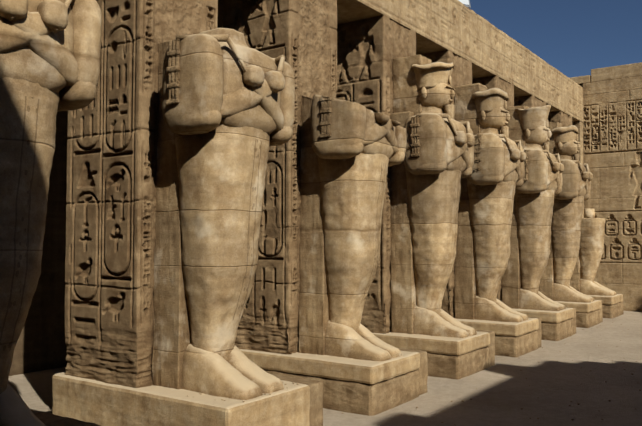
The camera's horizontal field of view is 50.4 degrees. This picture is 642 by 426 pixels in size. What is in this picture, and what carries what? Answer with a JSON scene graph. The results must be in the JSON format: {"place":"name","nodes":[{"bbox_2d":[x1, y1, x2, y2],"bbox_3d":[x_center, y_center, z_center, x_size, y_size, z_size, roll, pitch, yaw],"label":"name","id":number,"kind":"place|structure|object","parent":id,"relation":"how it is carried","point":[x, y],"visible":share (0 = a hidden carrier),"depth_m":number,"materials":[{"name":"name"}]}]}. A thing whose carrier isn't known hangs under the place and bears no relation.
{"place":"outdoors","nodes":[
{"label":"outdoors","id":0,"kind":"place"},
{"bbox_2d":[8,367,65,413],"bbox_3d":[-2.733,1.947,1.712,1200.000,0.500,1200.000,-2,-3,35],"label":"ground","id":1,"kind":"structure","parent":0,"point":[33,390],"depth_m":7.59,"materials":[{"name":"beige stone"}]},
{"bbox_2d":[30,409,100,425],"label":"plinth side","id":2,"kind":"structure","parent":1,"relation":"on","point":[47,419],"depth_m":4.42,"materials":[{"name":"stone"}]},
{"bbox_2d":[9,0,223,375],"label":"portico back wall","id":3,"kind":"structure","parent":1,"relation":"on","point":[41,345],"depth_m":8.74,"materials":[{"name":"stone"}]},
{"bbox_2d":[269,373,322,425],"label":"pedestal","id":4,"kind":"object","parent":1,"relation":"on","point":[316,403],"depth_m":5.63,"materials":[{"name":"stone"}]},
{"bbox_2d":[263,369,419,415],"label":"plinth","id":5,"kind":"structure","parent":1,"relation":"on","point":[362,398],"depth_m":6.51,"materials":[{"name":"stone"}]},
{"bbox_2d":[240,349,419,384],"bbox_3d":[-0.092,1.540,7.276,2.091,0.187,0.980,-2,-3,35],"label":"statue base","id":6,"kind":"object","parent":5,"relation":"on","point":[349,369],"depth_m":6.67,"materials":[{"name":"stone"}]},
{"bbox_2d":[223,0,336,353],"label":"pillar","id":7,"kind":"structure","parent":6,"relation":"on","point":[300,36],"depth_m":7.13,"materials":[{"name":"beige stone"}]},
{"bbox_2d":[299,96,331,354],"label":"osiride statue slab","id":8,"kind":"structure","parent":6,"relation":"on","point":[313,309],"depth_m":7.01,"materials":[{"name":"beige stone"}]},
{"bbox_2d":[310,95,406,360],"bbox_3d":[0.400,0.152,7.015,0.819,2.654,1.052,-2,-3,35],"label":"osiride statue","id":9,"kind":"object","parent":6,"relation":"on","point":[360,150],"visible":0.96,"depth_m":6.79,"materials":[{"name":"stone"}]},
{"bbox_2d":[398,348,427,394],"bbox_3d":[0.253,1.745,7.759,2.031,0.525,0.230,-2,-3,35],"label":"pedestal","id":10,"kind":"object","parent":1,"relation":"on","point":[423,372],"depth_m":7.19,"materials":[{"name":"stone"}]},
{"bbox_2d":[427,347,488,379],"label":"plinth","id":11,"kind":"structure","parent":1,"relation":"on","point":[459,366],"depth_m":8.03,"materials":[{"name":"stone"}]},
{"bbox_2d":[372,331,489,355],"bbox_3d":[1.024,1.607,8.856,2.090,0.185,0.981,-2,-3,35],"label":"statue base","id":12,"kind":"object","parent":11,"relation":"on","point":[454,346],"depth_m":8.17,"materials":[{"name":"stone"}]},
{"bbox_2d":[336,15,415,333],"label":"pillar","id":13,"kind":"structure","parent":12,"relation":"on","point":[369,50],"depth_m":8.72,"materials":[{"name":"beige stone"}]},
{"bbox_2d":[390,54,431,333],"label":"osiride statue slab","id":14,"kind":"structure","parent":12,"relation":"on","point":[407,105],"depth_m":8.60,"materials":[{"name":"beige stone"}]},
{"bbox_2d":[404,62,476,337],"bbox_3d":[1.491,-0.170,8.568,0.826,3.441,1.054,-2,-3,35],"label":"osiride statue","id":15,"kind":"object","parent":12,"relation":"on","point":[438,169],"visible":0.96,"depth_m":8.37,"materials":[{"name":"stone"}]},
{"bbox_2d":[476,330,494,366],"bbox_3d":[1.370,1.811,9.337,2.030,0.524,0.232,-2,-3,35],"label":"pedestal","id":16,"kind":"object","parent":1,"relation":"on","point":[491,347],"depth_m":8.77,"materials":[{"name":"stone"}]},
{"bbox_2d":[495,330,537,357],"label":"plinth","id":17,"kind":"structure","parent":1,"relation":"on","point":[517,346],"depth_m":9.58,"materials":[{"name":"stone"}]},
{"bbox_2d":[457,318,538,336],"bbox_3d":[2.140,1.672,10.432,2.090,0.186,0.978,-2,-3,35],"label":"statue base","id":18,"kind":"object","parent":17,"relation":"on","point":[513,329],"depth_m":9.68,"materials":[{"name":"stone"}]},
{"bbox_2d":[422,50,471,316],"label":"pillar","id":19,"kind":"structure","parent":18,"relation":"on","point":[461,75],"depth_m":10.35,"materials":[{"name":"beige stone"}]},
{"bbox_2d":[466,88,527,321],"bbox_3d":[2.599,-0.110,10.136,0.825,3.441,1.104,-2,-3,35],"label":"osiride statue","id":20,"kind":"object","parent":18,"relation":"on","point":[495,181],"visible":0.96,"depth_m":9.95,"materials":[{"name":"stone"}]},
{"bbox_2d":[528,317,541,347],"bbox_3d":[2.487,1.875,10.915,2.031,0.524,0.233,-2,-3,35],"label":"pedestal","id":21,"kind":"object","parent":1,"relation":"on","point":[539,335],"depth_m":10.33,"materials":[{"name":"stone"}]},
{"bbox_2d":[541,318,573,340],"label":"plinth","id":22,"kind":"structure","parent":1,"relation":"on","point":[556,331],"depth_m":11.14,"materials":[{"name":"stone"}]},
{"bbox_2d":[513,308,573,322],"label":"plinth top","id":23,"kind":"structure","parent":22,"relation":"on","point":[555,316],"depth_m":11.21,"materials":[{"name":"stone"}]},
{"bbox_2d":[472,76,513,299],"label":"pillar","id":24,"kind":"structure","parent":23,"relation":"on","point":[489,82],"depth_m":11.98,"materials":[{"name":"beige stone"}]},
{"bbox_2d":[514,105,565,310],"bbox_3d":[3.747,-0.089,11.765,0.823,3.537,1.042,-2,-3,35],"label":"osiride statue","id":25,"kind":"object","parent":23,"relation":"on","point":[538,191],"visible":0.92,"depth_m":11.56,"materials":[{"name":"stone"}]},
{"bbox_2d":[566,307,575,333],"bbox_3d":[3.602,1.939,12.493,2.031,0.524,0.234,-2,-3,35],"label":"pedestal","id":26,"kind":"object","parent":1,"relation":"on","point":[574,325],"depth_m":11.92,"materials":[{"name":"stone"}]},
{"bbox_2d":[572,121,584,217],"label":"pillar","id":27,"kind":"structure","parent":1,"relation":"on","point":[578,125],"depth_m":16.30,"materials":[{"name":"stone"}]},
{"bbox_2d":[576,309,599,327],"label":"plinth","id":28,"kind":"structure","parent":1,"relation":"on","point":[588,320],"depth_m":12.70,"materials":[{"name":"stone"}]},
{"bbox_2d":[555,300,600,312],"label":"plinth top","id":29,"kind":"structure","parent":28,"relation":"on","point":[583,307],"depth_m":12.77,"materials":[{"name":"stone"}]},
{"bbox_2d":[514,95,545,107],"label":"pillar","id":30,"kind":"structure","parent":29,"relation":"on","point":[529,101],"depth_m":13.50,"materials":[{"name":"beige stone"}]},
{"bbox_2d":[551,125,593,302],"bbox_3d":[4.855,0.025,13.331,0.840,3.440,1.099,-2,-3,35],"label":"osiride statue","id":31,"kind":"object","parent":29,"relation":"on","point":[574,194],"visible":0.85,"depth_m":13.12,"materials":[{"name":"stone"}]},
{"bbox_2d":[600,300,602,322],"bbox_3d":[4.718,2.007,14.073,2.033,0.521,0.233,-2,-3,35],"label":"pedestal","id":32,"kind":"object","parent":1,"relation":"on","point":[601,317],"depth_m":13.49,"materials":[{"name":"stone"}]},
{"bbox_2d":[570,62,641,204],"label":"pylon wall","id":33,"kind":"structure","parent":1,"relation":"on","point":[617,72],"depth_m":16.19,"materials":[{"name":"stone"}]},
{"bbox_2d":[583,76,641,311],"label":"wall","id":34,"kind":"structure","parent":33,"relation":"attached to","point":[613,134],"depth_m":15.98,"materials":[{"name":"stone"}]},
{"bbox_2d":[602,302,621,318],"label":"plinth","id":35,"kind":"structure","parent":1,"relation":"on","point":[612,311],"depth_m":14.27,"materials":[{"name":"stone"}]},
{"bbox_2d":[587,294,622,304],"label":"plinth top","id":36,"kind":"structure","parent":35,"relation":"on","point":[612,300],"depth_m":14.32,"materials":[{"name":"stone"}]},
{"bbox_2d":[547,111,571,126],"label":"pillar","id":37,"kind":"structure","parent":36,"relation":"on","point":[565,119],"depth_m":15.08,"materials":[{"name":"beige stone"}]},
{"bbox_2d":[337,0,583,122],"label":"ceiling","id":38,"kind":"structure","parent":37,"relation":"on","point":[348,11],"depth_m":9.66,"materials":[{"name":"stone"}]},
{"bbox_2d":[458,0,470,7],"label":"floodlight","id":39,"kind":"object","parent":38,"relation":"on","point":[465,2],"depth_m":11.13,"materials":[{"name":"white"}]},
{"bbox_2d":[358,0,583,121],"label":"architrave","id":40,"kind":"object","parent":38,"relation":"attached to","point":[457,27],"visible":1,"depth_m":11.39,"materials":[{"name":"stone"}]},
{"bbox_2d":[570,255,580,291],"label":"osiride statue slab","id":41,"kind":"structure","parent":36,"relation":"on","point":[575,280],"depth_m":14.82,"materials":[{"name":"beige stone"}]},
{"bbox_2d":[579,208,616,295],"bbox_3d":[5.954,0.854,14.860,0.811,1.916,0.652,-2,-3,35],"label":"osiride statue","id":42,"kind":"object","parent":36,"relation":"on","point":[591,250],"visible":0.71,"depth_m":14.70,"materials":[{"name":"stone"}]},
{"bbox_2d":[0,0,101,425],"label":"osiride statue","id":43,"kind":"object","parent":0,"point":[50,50],"visible":1,"depth_m":3.80,"materials":[{"name":"stone"}]},
{"bbox_2d":[291,327,298,352],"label":"pillar","id":44,"kind":"structure","parent":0,"point":[297,344],"depth_m":7.08,"materials":[{"name":"beige stone"}]},
{"bbox_2d":[452,299,454,317],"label":"pillar","id":45,"kind":"structure","parent":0,"point":[453,308],"depth_m":10.24,"materials":[{"name":"beige stone"}]},
{"bbox_2d":[454,83,487,319],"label":"osiride statue slab","id":46,"kind":"structure","parent":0,"point":[465,294],"depth_m":10.15,"materials":[{"name":"beige stone"}]},
{"bbox_2d":[323,311,641,425],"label":"ground","id":47,"kind":"structure","parent":0,"point":[556,380],"depth_m":7.30,"materials":[{"name":"beige sand"}]},
{"bbox_2d":[187,319,640,424],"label":"pebbles","id":48,"kind":"object","parent":47,"relation":"on","point":[476,388],"visible":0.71,"depth_m":6.82,"materials":[{"name":"stone"}]},
{"bbox_2d":[501,106,528,308],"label":"osiride statue slab","id":49,"kind":"structure","parent":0,"point":[511,283],"depth_m":11.72,"materials":[{"name":"beige stone"}]},
{"bbox_2d":[538,121,561,299],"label":"osiride statue slab","id":50,"kind":"structure","parent":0,"point":[546,286],"depth_m":13.27,"materials":[{"name":"beige stone"}]},
{"bbox_2d":[469,0,641,77],"label":"sky","id":51,"kind":"structure","parent":0,"point":[574,37],"materials":[{"name":"blue"}]},
{"bbox_3d":[-1.207,1.876,5.682,2.075,0.096,0.977,-2,-3,35],"label":"low plinth","id":52,"kind":"object","parent":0,"visible":0},
{"bbox_2d":[52,372,309,425],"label":"statue base","id":53,"kind":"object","parent":52,"relation":"on","point":[92,401],"depth_m":5.24,"materials":[{"name":"stone"}]},
{"bbox_2d":[65,0,217,387],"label":"pillar","id":54,"kind":"structure","parent":53,"relation":"on","point":[110,220],"depth_m":5.58,"materials":[{"name":"beige stone"}]},
{"bbox_2d":[152,39,190,388],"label":"osiride statue slab","id":55,"kind":"structure","parent":53,"relation":"on","point":[172,336],"depth_m":5.41,"materials":[{"name":"beige stone"}]},
{"bbox_2d":[161,28,294,399],"bbox_3d":[-0.716,-0.029,5.441,0.824,2.889,1.123,-2,-3,35],"label":"osiride statue","id":56,"kind":"object","parent":53,"relation":"on","point":[229,119],"visible":0.96,"depth_m":5.21,"materials":[{"name":"stone"}]}
]}

